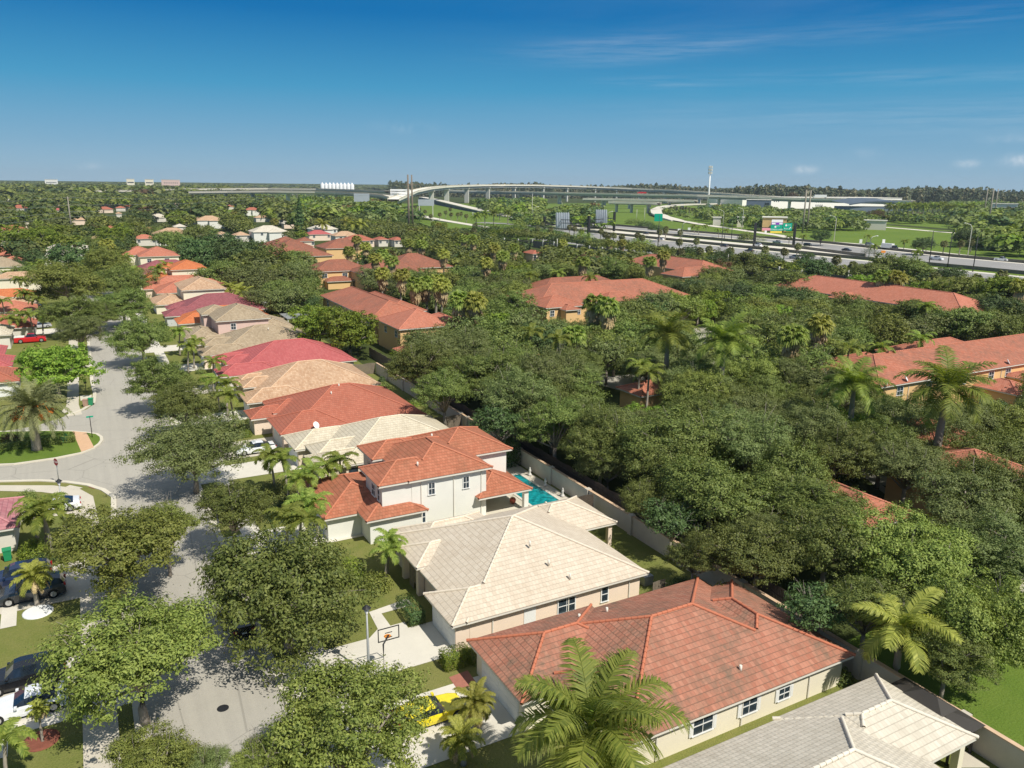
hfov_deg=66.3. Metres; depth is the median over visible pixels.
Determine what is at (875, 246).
feather palm
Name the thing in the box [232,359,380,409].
house
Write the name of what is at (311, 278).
oak tree
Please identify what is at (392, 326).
townhouse block
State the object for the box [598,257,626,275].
oak tree
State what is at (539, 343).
broadleaf tree
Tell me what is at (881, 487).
estate road
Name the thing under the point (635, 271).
oak tree
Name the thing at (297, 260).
oak tree
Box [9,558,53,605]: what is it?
dwarf palm
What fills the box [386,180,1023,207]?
pine forest
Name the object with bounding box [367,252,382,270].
fan palm
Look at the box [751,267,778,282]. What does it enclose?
oak tree
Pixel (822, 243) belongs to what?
highway shoulder
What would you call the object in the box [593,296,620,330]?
fan palm
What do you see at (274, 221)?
fan palm
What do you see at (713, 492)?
oak tree
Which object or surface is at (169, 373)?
oak tree
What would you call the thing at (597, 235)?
highway lane
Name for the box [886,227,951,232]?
highway road
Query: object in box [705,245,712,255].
cabbage palm
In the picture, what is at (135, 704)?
kerb
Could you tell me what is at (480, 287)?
oak tree
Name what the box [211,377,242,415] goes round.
feather palm
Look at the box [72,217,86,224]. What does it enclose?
house
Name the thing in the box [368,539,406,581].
feather palm
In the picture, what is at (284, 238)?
townhouse block
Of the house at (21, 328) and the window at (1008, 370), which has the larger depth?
the house at (21, 328)
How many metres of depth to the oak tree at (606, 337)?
134.43 m
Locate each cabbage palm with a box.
[605,233,611,238]
[611,232,616,239]
[639,234,645,241]
[662,228,668,239]
[675,239,682,247]
[676,248,684,254]
[677,230,683,238]
[692,238,699,248]
[696,247,704,254]
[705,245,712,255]
[761,245,769,253]
[780,248,788,258]
[794,243,801,254]
[831,255,841,265]
[847,261,857,268]
[928,271,942,279]
[940,240,948,252]
[957,240,964,254]
[967,238,975,251]
[971,273,983,281]
[995,269,1009,276]
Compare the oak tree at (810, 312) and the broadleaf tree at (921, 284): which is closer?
the oak tree at (810, 312)
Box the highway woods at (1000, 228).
[211,194,1023,253]
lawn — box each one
[0,250,998,767]
[0,431,99,463]
[846,592,1023,746]
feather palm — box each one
[0,297,12,313]
[0,313,22,327]
[0,716,37,767]
[6,308,28,321]
[7,494,66,544]
[8,275,25,287]
[12,491,71,546]
[13,289,32,298]
[14,288,34,300]
[15,497,71,549]
[16,275,27,288]
[16,308,39,332]
[24,261,38,267]
[26,295,47,315]
[33,309,52,335]
[148,265,170,274]
[156,260,172,265]
[169,326,191,355]
[176,340,200,373]
[183,334,205,367]
[199,355,226,390]
[199,373,229,410]
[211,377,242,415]
[213,386,244,425]
[251,443,286,492]
[262,501,307,544]
[264,447,299,499]
[276,467,318,494]
[281,506,327,538]
[283,489,326,533]
[291,487,332,541]
[295,457,329,487]
[310,454,346,479]
[322,450,358,473]
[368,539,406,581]
[373,527,407,574]
[516,322,545,342]
[520,271,539,281]
[543,329,573,350]
[548,268,565,277]
[581,272,598,280]
[625,356,657,388]
[632,363,666,406]
[799,234,808,242]
[833,339,864,357]
[864,340,895,354]
[869,244,879,254]
[899,239,909,248]
[902,329,936,347]
[911,250,923,258]
[915,301,938,315]
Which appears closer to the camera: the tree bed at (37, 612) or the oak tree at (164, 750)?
the oak tree at (164, 750)
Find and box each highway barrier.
[532,225,1023,274]
[547,223,865,256]
[616,224,1023,262]
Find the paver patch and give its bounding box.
[449,670,475,687]
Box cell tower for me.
[707,166,712,206]
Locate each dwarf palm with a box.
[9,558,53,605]
[25,698,51,741]
[437,714,485,766]
[450,676,495,728]
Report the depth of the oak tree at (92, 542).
57.61 m
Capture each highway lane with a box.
[477,222,670,242]
[480,208,689,233]
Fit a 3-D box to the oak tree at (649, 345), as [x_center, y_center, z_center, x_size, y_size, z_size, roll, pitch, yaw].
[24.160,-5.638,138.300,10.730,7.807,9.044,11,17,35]
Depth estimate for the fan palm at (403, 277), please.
193.22 m
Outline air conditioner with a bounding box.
[640,573,653,586]
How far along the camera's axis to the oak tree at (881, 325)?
152.24 m
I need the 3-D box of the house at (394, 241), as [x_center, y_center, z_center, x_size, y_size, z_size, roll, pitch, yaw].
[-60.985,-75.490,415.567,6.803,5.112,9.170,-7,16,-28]
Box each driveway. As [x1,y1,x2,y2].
[0,561,115,613]
[0,652,131,729]
[36,328,57,334]
[145,345,184,352]
[158,363,211,371]
[174,410,246,426]
[192,384,221,393]
[197,458,301,483]
[224,437,280,459]
[224,522,363,553]
[279,621,451,699]
[313,676,521,767]
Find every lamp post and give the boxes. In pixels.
[947,234,952,267]
[972,238,977,271]
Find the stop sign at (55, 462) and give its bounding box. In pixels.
[53,458,58,478]
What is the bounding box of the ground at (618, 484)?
[0,180,1023,640]
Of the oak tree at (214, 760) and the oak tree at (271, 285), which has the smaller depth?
the oak tree at (214, 760)
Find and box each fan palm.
[32,219,43,225]
[55,235,70,247]
[56,211,64,217]
[69,235,84,247]
[97,238,116,250]
[269,212,276,219]
[269,218,278,226]
[342,246,356,261]
[351,235,361,263]
[358,242,371,264]
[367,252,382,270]
[372,267,391,292]
[376,248,388,260]
[383,255,399,295]
[392,268,410,299]
[402,239,414,253]
[405,277,425,305]
[414,239,422,252]
[416,240,427,255]
[416,275,433,312]
[430,273,444,312]
[431,277,452,312]
[437,249,450,271]
[447,289,470,325]
[454,233,462,239]
[459,234,468,246]
[463,291,488,325]
[467,236,478,250]
[478,257,494,277]
[487,242,499,256]
[487,244,500,261]
[495,251,509,269]
[507,243,519,259]
[557,239,567,247]
[561,325,587,356]
[574,256,590,275]
[582,293,606,324]
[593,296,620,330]
[604,239,613,250]
[617,239,626,250]
[625,242,634,253]
[642,256,657,277]
[656,250,670,271]
[775,322,810,382]
[803,312,835,350]
[871,268,891,285]
[888,269,908,285]
[1008,278,1023,325]
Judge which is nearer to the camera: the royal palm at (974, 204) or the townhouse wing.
the townhouse wing
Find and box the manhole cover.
[217,704,228,711]
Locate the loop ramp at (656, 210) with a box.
[650,203,721,220]
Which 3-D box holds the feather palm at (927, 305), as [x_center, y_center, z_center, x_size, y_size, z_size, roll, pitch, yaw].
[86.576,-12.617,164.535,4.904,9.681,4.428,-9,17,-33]
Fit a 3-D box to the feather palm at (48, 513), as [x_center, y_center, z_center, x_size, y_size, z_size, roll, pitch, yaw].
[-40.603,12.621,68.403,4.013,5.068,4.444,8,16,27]
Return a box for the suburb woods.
[0,212,1005,292]
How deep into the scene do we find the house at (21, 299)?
190.64 m
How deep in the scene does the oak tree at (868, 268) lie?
255.85 m
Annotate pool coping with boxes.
[512,473,560,505]
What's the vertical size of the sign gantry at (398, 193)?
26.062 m
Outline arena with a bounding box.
[832,198,917,212]
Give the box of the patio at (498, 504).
[486,495,521,514]
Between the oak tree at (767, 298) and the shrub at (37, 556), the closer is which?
the shrub at (37, 556)
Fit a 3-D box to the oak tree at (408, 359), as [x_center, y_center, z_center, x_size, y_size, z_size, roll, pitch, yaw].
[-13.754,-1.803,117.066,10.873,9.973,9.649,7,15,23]
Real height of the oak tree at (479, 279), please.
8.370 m
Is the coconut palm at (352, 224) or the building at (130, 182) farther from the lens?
the building at (130, 182)
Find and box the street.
[0,290,307,767]
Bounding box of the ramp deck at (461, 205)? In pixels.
[419,197,508,216]
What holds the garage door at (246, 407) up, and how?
in the house at (257, 388)
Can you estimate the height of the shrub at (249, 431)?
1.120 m
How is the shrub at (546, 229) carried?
on the highway verge
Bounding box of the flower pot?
[510,497,515,503]
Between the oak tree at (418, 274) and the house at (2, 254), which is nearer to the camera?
the oak tree at (418, 274)
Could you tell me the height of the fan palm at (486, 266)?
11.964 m
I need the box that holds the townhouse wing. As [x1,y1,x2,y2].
[972,370,1023,410]
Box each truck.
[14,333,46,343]
[812,195,826,197]
[881,243,897,249]
[930,256,943,259]
[994,257,1007,260]
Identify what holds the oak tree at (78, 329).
on the lawn at (18, 640)
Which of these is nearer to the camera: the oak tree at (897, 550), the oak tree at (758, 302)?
the oak tree at (897, 550)
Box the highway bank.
[886,224,952,230]
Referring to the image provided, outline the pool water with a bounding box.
[513,474,557,504]
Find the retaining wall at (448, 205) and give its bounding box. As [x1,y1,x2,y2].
[419,198,488,214]
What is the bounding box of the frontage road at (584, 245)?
[535,239,652,253]
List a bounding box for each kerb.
[0,430,102,465]
[0,479,144,739]
[67,335,96,415]
[128,318,310,761]
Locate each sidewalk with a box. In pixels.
[0,485,121,767]
[66,314,81,415]
[134,301,387,767]
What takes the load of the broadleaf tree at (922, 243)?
on the ground at (618, 484)
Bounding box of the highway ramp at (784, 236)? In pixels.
[675,220,971,255]
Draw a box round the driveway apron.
[370,622,407,637]
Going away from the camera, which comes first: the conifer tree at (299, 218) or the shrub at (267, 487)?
the shrub at (267, 487)
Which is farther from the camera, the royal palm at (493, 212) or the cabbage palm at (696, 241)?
the royal palm at (493, 212)
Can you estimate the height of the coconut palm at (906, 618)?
6.834 m
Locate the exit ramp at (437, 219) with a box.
[399,206,487,227]
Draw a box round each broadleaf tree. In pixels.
[0,223,63,255]
[10,247,46,268]
[10,341,109,398]
[37,223,68,237]
[42,239,102,271]
[88,235,137,253]
[92,224,133,240]
[124,208,155,225]
[155,201,181,210]
[173,234,217,264]
[203,230,243,245]
[205,237,273,263]
[286,302,338,341]
[303,295,325,310]
[315,305,380,356]
[355,331,366,349]
[462,270,489,279]
[468,400,528,442]
[482,312,509,324]
[502,261,531,270]
[516,322,563,353]
[625,401,664,416]
[637,496,705,560]
[642,294,669,312]
[664,290,690,310]
[669,279,703,295]
[685,299,717,325]
[687,275,706,286]
[700,289,731,319]
[700,297,727,321]
[705,253,724,260]
[711,247,735,262]
[712,282,756,301]
[732,280,762,292]
[757,253,783,263]
[766,283,815,304]
[767,304,794,314]
[775,580,854,631]
[787,191,799,196]
[794,252,814,260]
[796,256,836,276]
[808,401,884,446]
[809,228,831,245]
[845,274,876,281]
[867,210,886,216]
[903,281,934,289]
[911,237,939,254]
[925,278,964,294]
[937,266,968,277]
[949,226,974,241]
[972,292,1023,333]
[972,397,1011,412]
[975,273,1019,294]
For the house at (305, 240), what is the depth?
397.27 m
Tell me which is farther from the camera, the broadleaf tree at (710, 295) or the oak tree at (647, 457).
the broadleaf tree at (710, 295)
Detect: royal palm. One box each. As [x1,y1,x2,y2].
[470,212,482,222]
[480,209,489,224]
[488,209,498,223]
[496,207,504,219]
[503,209,512,223]
[507,637,692,767]
[637,312,699,368]
[691,311,759,383]
[814,355,896,466]
[884,202,892,212]
[888,204,899,221]
[893,345,997,447]
[899,203,904,213]
[903,202,914,221]
[914,202,923,212]
[918,203,929,220]
[928,202,938,212]
[933,202,944,214]
[947,204,958,209]
[963,204,972,210]
[969,201,978,208]
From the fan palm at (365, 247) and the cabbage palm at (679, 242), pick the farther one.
the cabbage palm at (679, 242)
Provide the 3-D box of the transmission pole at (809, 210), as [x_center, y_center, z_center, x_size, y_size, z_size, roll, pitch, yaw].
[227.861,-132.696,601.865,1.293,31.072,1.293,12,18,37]
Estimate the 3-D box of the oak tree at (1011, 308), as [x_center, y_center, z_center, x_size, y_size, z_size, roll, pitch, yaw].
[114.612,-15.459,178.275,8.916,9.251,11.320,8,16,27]
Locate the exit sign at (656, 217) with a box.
[654,214,662,220]
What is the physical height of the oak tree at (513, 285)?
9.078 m
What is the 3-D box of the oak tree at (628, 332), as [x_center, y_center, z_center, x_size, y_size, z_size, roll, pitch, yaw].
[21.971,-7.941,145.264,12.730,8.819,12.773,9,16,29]
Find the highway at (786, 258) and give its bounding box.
[563,233,1023,278]
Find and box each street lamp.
[55,479,65,520]
[362,605,370,675]
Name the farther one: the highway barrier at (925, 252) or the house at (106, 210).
the house at (106, 210)
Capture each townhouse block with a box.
[258,236,313,247]
[263,239,333,262]
[310,259,361,289]
[315,238,362,258]
[321,286,426,343]
[350,253,453,291]
[376,308,458,349]
[508,278,689,323]
[532,275,609,287]
[615,380,665,409]
[631,254,732,281]
[775,275,983,334]
[784,479,914,557]
[806,333,1023,412]
[884,418,1023,535]
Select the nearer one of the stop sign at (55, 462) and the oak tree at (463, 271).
the stop sign at (55, 462)
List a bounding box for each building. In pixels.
[44,179,57,183]
[126,179,134,185]
[145,179,153,185]
[161,179,179,185]
[709,197,901,208]
[713,217,721,225]
[746,199,771,206]
[762,216,787,231]
[864,219,887,229]
[992,203,1017,207]
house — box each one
[0,251,12,257]
[0,257,23,271]
[0,271,41,289]
[0,288,38,303]
[0,300,37,318]
[0,314,37,337]
[0,324,14,348]
[0,345,15,366]
[0,366,20,396]
[0,496,23,552]
[13,298,29,302]
[15,205,27,211]
[43,244,88,263]
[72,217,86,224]
[99,207,112,212]
[116,206,124,210]
[122,246,179,265]
[135,234,155,245]
[139,259,178,273]
[139,259,205,289]
[142,275,228,297]
[149,276,245,313]
[151,214,167,221]
[152,228,182,245]
[161,292,267,325]
[172,224,185,229]
[174,305,268,335]
[184,303,298,350]
[195,216,224,228]
[197,323,315,367]
[211,338,357,389]
[231,231,249,241]
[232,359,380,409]
[244,383,426,448]
[245,207,259,215]
[248,225,288,241]
[253,215,270,221]
[281,221,294,228]
[282,414,448,477]
[296,237,313,245]
[296,426,532,543]
[305,230,330,240]
[306,225,336,233]
[330,231,356,240]
[345,235,374,246]
[372,236,388,246]
[389,237,404,246]
[393,495,649,650]
[466,576,855,764]
[522,250,542,261]
[663,673,978,767]
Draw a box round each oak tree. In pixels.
[10,206,29,221]
[10,264,36,271]
[16,257,112,301]
[22,583,224,729]
[35,292,101,323]
[38,501,194,603]
[52,314,106,350]
[74,244,138,272]
[79,300,122,331]
[83,235,100,250]
[90,284,158,320]
[91,263,160,296]
[98,716,215,767]
[101,311,173,359]
[109,405,257,493]
[118,354,195,400]
[138,225,162,235]
[140,490,200,576]
[143,377,221,428]
[148,230,181,246]
[161,232,193,251]
[178,224,218,242]
[180,517,389,692]
[180,741,234,767]
[187,258,239,283]
[191,476,275,554]
[220,261,268,288]
[222,729,289,767]
[238,239,292,265]
[238,288,272,305]
[242,262,305,291]
[249,651,441,767]
[259,279,293,293]
[261,284,306,319]
[264,263,280,271]
[270,260,307,270]
[275,276,315,289]
[280,249,317,263]
[283,256,314,266]
[285,286,323,305]
[287,260,313,267]
[290,264,321,284]
[292,278,325,301]
[300,274,322,286]
[303,269,325,288]
[355,265,381,290]
[361,277,390,293]
[381,338,457,401]
[386,272,414,301]
[393,327,438,347]
[394,289,410,299]
[400,328,432,342]
[408,365,476,425]
[409,289,451,311]
[411,266,438,281]
[412,324,497,360]
[426,323,456,334]
[435,272,464,287]
[440,312,493,333]
[441,309,452,315]
[441,345,524,407]
[445,265,479,286]
[446,323,489,337]
[448,284,485,291]
[450,284,480,294]
[451,308,490,318]
[452,298,504,314]
[452,346,521,396]
[456,256,478,269]
[456,278,485,287]
[459,273,492,287]
[463,355,549,396]
[470,364,560,436]
[472,313,510,338]
[475,284,504,300]
[480,326,536,348]
[482,275,510,284]
[483,290,508,303]
[484,299,521,318]
[485,281,508,292]
[486,335,539,357]
[490,263,503,271]
[491,266,519,280]
[491,346,542,361]
[492,278,532,293]
[494,288,536,312]
[498,276,533,290]
[499,305,549,331]
[508,393,602,455]
[510,267,529,278]
[511,376,578,413]
[514,393,591,457]
[515,272,538,281]
[515,343,591,390]
[520,266,542,281]
[524,260,540,281]
[532,262,552,279]
[536,320,561,326]
[538,319,570,341]
[540,364,611,408]
[545,262,567,277]
[545,316,558,323]
[545,338,588,356]
[555,265,578,276]
[555,400,642,493]
[557,344,609,373]
[566,354,607,387]
[568,320,615,346]
[571,396,643,474]
[572,320,587,326]
[572,440,642,488]
[577,325,606,350]
[583,302,638,323]
[585,332,638,384]
[586,312,638,332]
[587,328,642,376]
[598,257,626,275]
[606,403,747,469]
[607,264,632,279]
[608,317,655,344]
[612,344,676,380]
[615,476,675,520]
[618,299,660,318]
[620,296,658,316]
[621,262,645,278]
[622,431,708,500]
[625,406,677,422]
[627,305,681,327]
[627,328,673,354]
[629,295,650,302]
[636,289,681,315]
[644,275,669,284]
[650,354,736,394]
[651,278,680,288]
[651,338,711,360]
[653,446,783,534]
[654,321,704,347]
[654,365,732,408]
[660,389,736,425]
[662,526,722,578]
[663,291,709,319]
[669,277,684,284]
[669,350,715,373]
[675,358,715,373]
[686,282,725,300]
[687,275,719,284]
[687,516,815,588]
[696,263,733,278]
[698,272,726,280]
[698,402,796,473]
[698,426,755,472]
[702,333,767,362]
[703,277,732,290]
[708,275,739,285]
[708,323,773,357]
[709,333,781,368]
[711,267,748,281]
[714,351,783,390]
[714,504,786,536]
[716,380,748,396]
[716,384,783,408]
[717,312,763,334]
[719,388,803,445]
[723,251,759,270]
[724,267,746,281]
[724,294,762,314]
[724,302,777,320]
[724,424,787,468]
[730,306,766,322]
[733,277,752,285]
[735,293,773,304]
[740,295,781,314]
[740,433,839,518]
[741,369,798,400]
[745,251,772,272]
[746,282,778,297]
[748,318,810,356]
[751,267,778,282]
[752,282,772,292]
[755,314,799,342]
[756,270,794,288]
[760,310,803,325]
[760,467,874,522]
[762,311,800,334]
[762,389,845,424]
[763,336,818,357]
[766,499,876,592]
[767,346,808,366]
[768,283,794,292]
[768,296,801,311]
[769,395,850,475]
[770,268,812,283]
[770,295,799,302]
[770,352,825,389]
[783,302,846,326]
[786,286,818,294]
[791,304,822,323]
[791,315,842,332]
[792,298,838,311]
[793,372,887,415]
[795,340,838,370]
[795,358,846,384]
[796,292,836,312]
[798,417,886,480]
[803,292,829,300]
[805,336,856,356]
[810,329,847,350]
[818,571,914,649]
[827,326,865,353]
[828,291,865,310]
[830,305,865,317]
[832,298,876,312]
[833,314,867,329]
[833,498,980,605]
[835,324,876,343]
[840,412,930,488]
[845,262,890,277]
[846,297,892,315]
[846,310,875,320]
[846,392,950,425]
[855,434,963,507]
[857,311,910,345]
[866,251,909,272]
[868,393,913,404]
[871,303,914,318]
[877,311,954,343]
[877,514,959,583]
[884,255,928,281]
[892,298,945,318]
[892,412,976,449]
[897,622,1010,698]
[898,396,1004,440]
[899,261,940,277]
[901,564,1023,684]
[902,465,1022,540]
[906,309,952,338]
[916,438,944,450]
[931,274,980,293]
[931,306,997,339]
[933,449,1023,504]
[941,306,982,339]
[942,504,1023,599]
[943,424,1023,465]
[944,313,994,340]
[966,277,986,293]
[967,292,1003,299]
[972,398,1023,443]
[974,307,1023,338]
[991,582,1023,618]
[995,275,1019,297]
[995,308,1022,323]
[997,296,1023,324]
[997,485,1023,534]
[1009,323,1023,334]
[1010,393,1023,439]
[1015,371,1023,396]
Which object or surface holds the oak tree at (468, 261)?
on the ground at (618, 484)
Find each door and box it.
[0,383,17,396]
[244,402,249,409]
[274,429,282,448]
[289,445,297,465]
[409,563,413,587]
[432,606,454,649]
[482,661,518,720]
[524,606,535,623]
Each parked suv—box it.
[0,558,52,588]
[0,571,66,606]
[0,650,67,696]
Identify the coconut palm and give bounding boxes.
[221,281,236,291]
[227,282,248,294]
[233,286,253,296]
[314,218,330,230]
[338,217,354,226]
[345,219,359,232]
[354,218,370,234]
[848,586,963,674]
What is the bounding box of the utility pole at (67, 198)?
[65,197,71,223]
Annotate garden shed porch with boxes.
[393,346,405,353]
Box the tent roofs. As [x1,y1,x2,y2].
[320,182,353,188]
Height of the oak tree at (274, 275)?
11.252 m
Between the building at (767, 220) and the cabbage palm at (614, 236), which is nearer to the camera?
the cabbage palm at (614, 236)
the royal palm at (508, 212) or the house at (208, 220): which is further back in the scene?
the royal palm at (508, 212)
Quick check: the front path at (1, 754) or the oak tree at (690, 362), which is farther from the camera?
the oak tree at (690, 362)
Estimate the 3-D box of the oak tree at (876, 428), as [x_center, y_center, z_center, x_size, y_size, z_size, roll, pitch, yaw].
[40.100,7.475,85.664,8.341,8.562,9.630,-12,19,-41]
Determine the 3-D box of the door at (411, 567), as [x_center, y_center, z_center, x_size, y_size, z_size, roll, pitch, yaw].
[-8.191,15.644,64.138,0.038,1.980,0.900,-7,16,-28]
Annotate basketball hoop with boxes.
[378,624,398,672]
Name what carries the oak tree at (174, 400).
on the lawn at (18, 640)
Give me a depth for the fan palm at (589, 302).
150.06 m
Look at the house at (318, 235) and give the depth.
451.22 m
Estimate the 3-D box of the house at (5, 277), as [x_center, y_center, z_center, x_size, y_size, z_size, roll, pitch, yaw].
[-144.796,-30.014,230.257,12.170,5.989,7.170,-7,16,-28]
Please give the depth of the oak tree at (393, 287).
213.48 m
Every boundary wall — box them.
[376,362,462,424]
[460,413,591,497]
[588,490,820,631]
[818,627,1023,767]
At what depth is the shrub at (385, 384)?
126.89 m
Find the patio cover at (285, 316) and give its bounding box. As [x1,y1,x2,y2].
[280,313,305,318]
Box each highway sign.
[354,193,368,201]
[418,199,433,220]
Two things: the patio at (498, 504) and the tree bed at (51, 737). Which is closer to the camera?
the tree bed at (51, 737)
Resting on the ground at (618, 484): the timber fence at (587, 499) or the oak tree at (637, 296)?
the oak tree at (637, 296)
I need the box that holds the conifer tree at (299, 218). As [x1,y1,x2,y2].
[294,197,307,236]
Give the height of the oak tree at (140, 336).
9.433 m
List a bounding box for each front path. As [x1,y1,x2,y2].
[0,606,16,628]
[0,739,7,757]
[369,601,407,628]
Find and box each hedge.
[0,431,75,451]
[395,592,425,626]
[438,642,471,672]
[495,434,520,467]
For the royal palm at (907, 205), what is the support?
on the highway verge
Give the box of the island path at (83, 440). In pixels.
[73,431,93,451]
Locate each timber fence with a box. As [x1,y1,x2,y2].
[353,363,375,373]
[369,347,390,367]
[436,415,461,427]
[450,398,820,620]
[579,494,593,506]
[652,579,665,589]
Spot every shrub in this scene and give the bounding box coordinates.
[0,433,21,442]
[16,537,49,560]
[17,489,38,498]
[33,551,58,564]
[182,357,191,362]
[195,366,205,374]
[215,401,228,409]
[241,429,251,437]
[252,478,296,501]
[260,496,294,524]
[341,554,366,585]
[356,569,393,596]
[378,376,385,381]
[378,381,389,387]
[392,216,416,222]
[422,407,429,414]
[460,644,476,666]
[468,223,506,235]
[488,224,525,237]
[505,224,540,237]
[509,221,529,228]
[525,224,562,237]
[545,229,564,241]
[572,230,594,238]
[624,218,643,223]
[628,237,653,245]
[635,220,653,226]
[647,224,663,229]
[669,574,689,585]
[737,231,752,239]
[836,666,854,687]
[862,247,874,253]
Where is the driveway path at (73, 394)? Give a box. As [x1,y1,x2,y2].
[62,377,78,412]
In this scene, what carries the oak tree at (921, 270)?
on the highway verge
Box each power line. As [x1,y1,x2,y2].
[68,193,294,198]
[79,197,292,211]
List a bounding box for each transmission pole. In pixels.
[403,175,419,223]
[407,175,409,225]
[801,190,806,232]
[806,190,811,231]
[989,189,994,213]
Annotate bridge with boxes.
[90,188,390,195]
[188,190,400,200]
[387,184,780,203]
[449,190,915,207]
[583,198,697,208]
[608,201,661,212]
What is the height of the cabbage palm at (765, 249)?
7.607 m
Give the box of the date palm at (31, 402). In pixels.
[0,376,73,451]
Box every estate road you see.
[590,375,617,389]
[602,372,886,485]
[692,327,708,343]
[869,477,884,493]
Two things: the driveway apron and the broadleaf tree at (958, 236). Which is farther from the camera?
the broadleaf tree at (958, 236)
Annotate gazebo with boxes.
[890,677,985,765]
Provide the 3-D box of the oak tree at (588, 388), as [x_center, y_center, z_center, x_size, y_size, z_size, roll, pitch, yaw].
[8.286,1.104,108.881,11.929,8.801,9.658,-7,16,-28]
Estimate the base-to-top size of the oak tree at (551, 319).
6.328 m
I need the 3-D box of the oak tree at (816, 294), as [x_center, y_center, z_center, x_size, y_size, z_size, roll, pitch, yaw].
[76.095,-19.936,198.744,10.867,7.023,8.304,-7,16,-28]
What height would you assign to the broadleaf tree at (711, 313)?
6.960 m
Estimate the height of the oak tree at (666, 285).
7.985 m
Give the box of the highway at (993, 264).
[569,222,1023,270]
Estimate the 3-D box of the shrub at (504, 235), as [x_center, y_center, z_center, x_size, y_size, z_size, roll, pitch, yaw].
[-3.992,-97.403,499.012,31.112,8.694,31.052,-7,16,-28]
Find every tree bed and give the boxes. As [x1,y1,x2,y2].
[22,604,53,619]
[23,729,59,751]
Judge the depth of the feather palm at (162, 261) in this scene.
254.70 m
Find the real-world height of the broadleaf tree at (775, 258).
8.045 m
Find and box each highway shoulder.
[572,224,1023,263]
[578,233,1023,276]
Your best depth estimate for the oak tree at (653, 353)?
124.39 m
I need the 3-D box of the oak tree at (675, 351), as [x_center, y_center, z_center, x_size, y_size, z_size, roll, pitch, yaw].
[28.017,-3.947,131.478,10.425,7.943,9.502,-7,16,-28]
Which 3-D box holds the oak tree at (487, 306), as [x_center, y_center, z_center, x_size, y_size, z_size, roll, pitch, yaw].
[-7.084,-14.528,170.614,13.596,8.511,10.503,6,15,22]
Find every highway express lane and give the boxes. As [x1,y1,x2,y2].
[510,217,667,236]
[655,236,846,254]
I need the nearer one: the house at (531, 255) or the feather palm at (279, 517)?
the feather palm at (279, 517)
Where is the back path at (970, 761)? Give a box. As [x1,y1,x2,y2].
[961,751,989,767]
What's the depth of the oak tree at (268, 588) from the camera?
51.77 m
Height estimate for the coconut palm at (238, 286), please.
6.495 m
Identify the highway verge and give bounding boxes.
[227,203,1023,280]
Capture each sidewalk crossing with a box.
[65,485,81,489]
[80,395,91,400]
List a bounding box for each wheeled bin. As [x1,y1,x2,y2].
[1,546,11,560]
[82,399,88,406]
[87,397,93,404]
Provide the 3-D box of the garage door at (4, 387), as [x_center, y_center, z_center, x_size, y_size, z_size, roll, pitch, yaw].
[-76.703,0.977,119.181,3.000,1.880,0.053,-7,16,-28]
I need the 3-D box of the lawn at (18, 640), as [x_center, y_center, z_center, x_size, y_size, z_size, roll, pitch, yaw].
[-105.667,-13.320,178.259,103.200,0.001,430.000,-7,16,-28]
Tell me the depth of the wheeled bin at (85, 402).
114.26 m
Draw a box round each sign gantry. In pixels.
[390,189,409,207]
[543,209,615,236]
[753,220,796,245]
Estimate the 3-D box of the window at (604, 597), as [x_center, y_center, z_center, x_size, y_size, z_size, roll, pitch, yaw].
[7.223,16.358,61.039,0.800,1.340,0.108,-7,16,-28]
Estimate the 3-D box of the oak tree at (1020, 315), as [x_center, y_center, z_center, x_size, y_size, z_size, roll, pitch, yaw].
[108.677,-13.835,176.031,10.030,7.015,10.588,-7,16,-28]
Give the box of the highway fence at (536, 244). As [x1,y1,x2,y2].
[435,236,1012,297]
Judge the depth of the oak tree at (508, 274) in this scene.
219.45 m
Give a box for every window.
[230,323,236,329]
[349,467,357,472]
[371,482,375,497]
[377,488,379,502]
[422,512,425,522]
[428,482,435,495]
[462,475,469,488]
[557,595,575,614]
[600,586,608,602]
[688,713,716,737]
[737,695,760,718]
[774,684,793,702]
[896,386,903,395]
[987,371,994,379]
[1004,368,1010,376]
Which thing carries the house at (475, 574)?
on the lawn at (18, 640)
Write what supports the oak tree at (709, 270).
on the ground at (618, 484)
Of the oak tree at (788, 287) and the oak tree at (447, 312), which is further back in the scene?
the oak tree at (788, 287)
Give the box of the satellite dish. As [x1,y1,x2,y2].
[313,421,318,427]
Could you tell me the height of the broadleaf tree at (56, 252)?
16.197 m
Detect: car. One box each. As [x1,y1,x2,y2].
[0,681,70,724]
[36,322,51,327]
[52,495,81,510]
[222,603,255,638]
[236,439,276,455]
[392,692,462,733]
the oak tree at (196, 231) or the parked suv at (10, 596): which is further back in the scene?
the oak tree at (196, 231)
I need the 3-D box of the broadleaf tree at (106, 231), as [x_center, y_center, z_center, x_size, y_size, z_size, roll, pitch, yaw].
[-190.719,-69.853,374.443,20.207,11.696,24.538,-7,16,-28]
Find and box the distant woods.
[0,181,388,223]
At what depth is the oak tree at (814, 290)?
206.19 m
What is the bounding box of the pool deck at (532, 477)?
[506,459,568,504]
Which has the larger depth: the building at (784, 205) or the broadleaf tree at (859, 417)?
the building at (784, 205)
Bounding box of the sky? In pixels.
[0,0,1023,191]
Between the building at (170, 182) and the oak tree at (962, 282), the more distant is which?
the building at (170, 182)

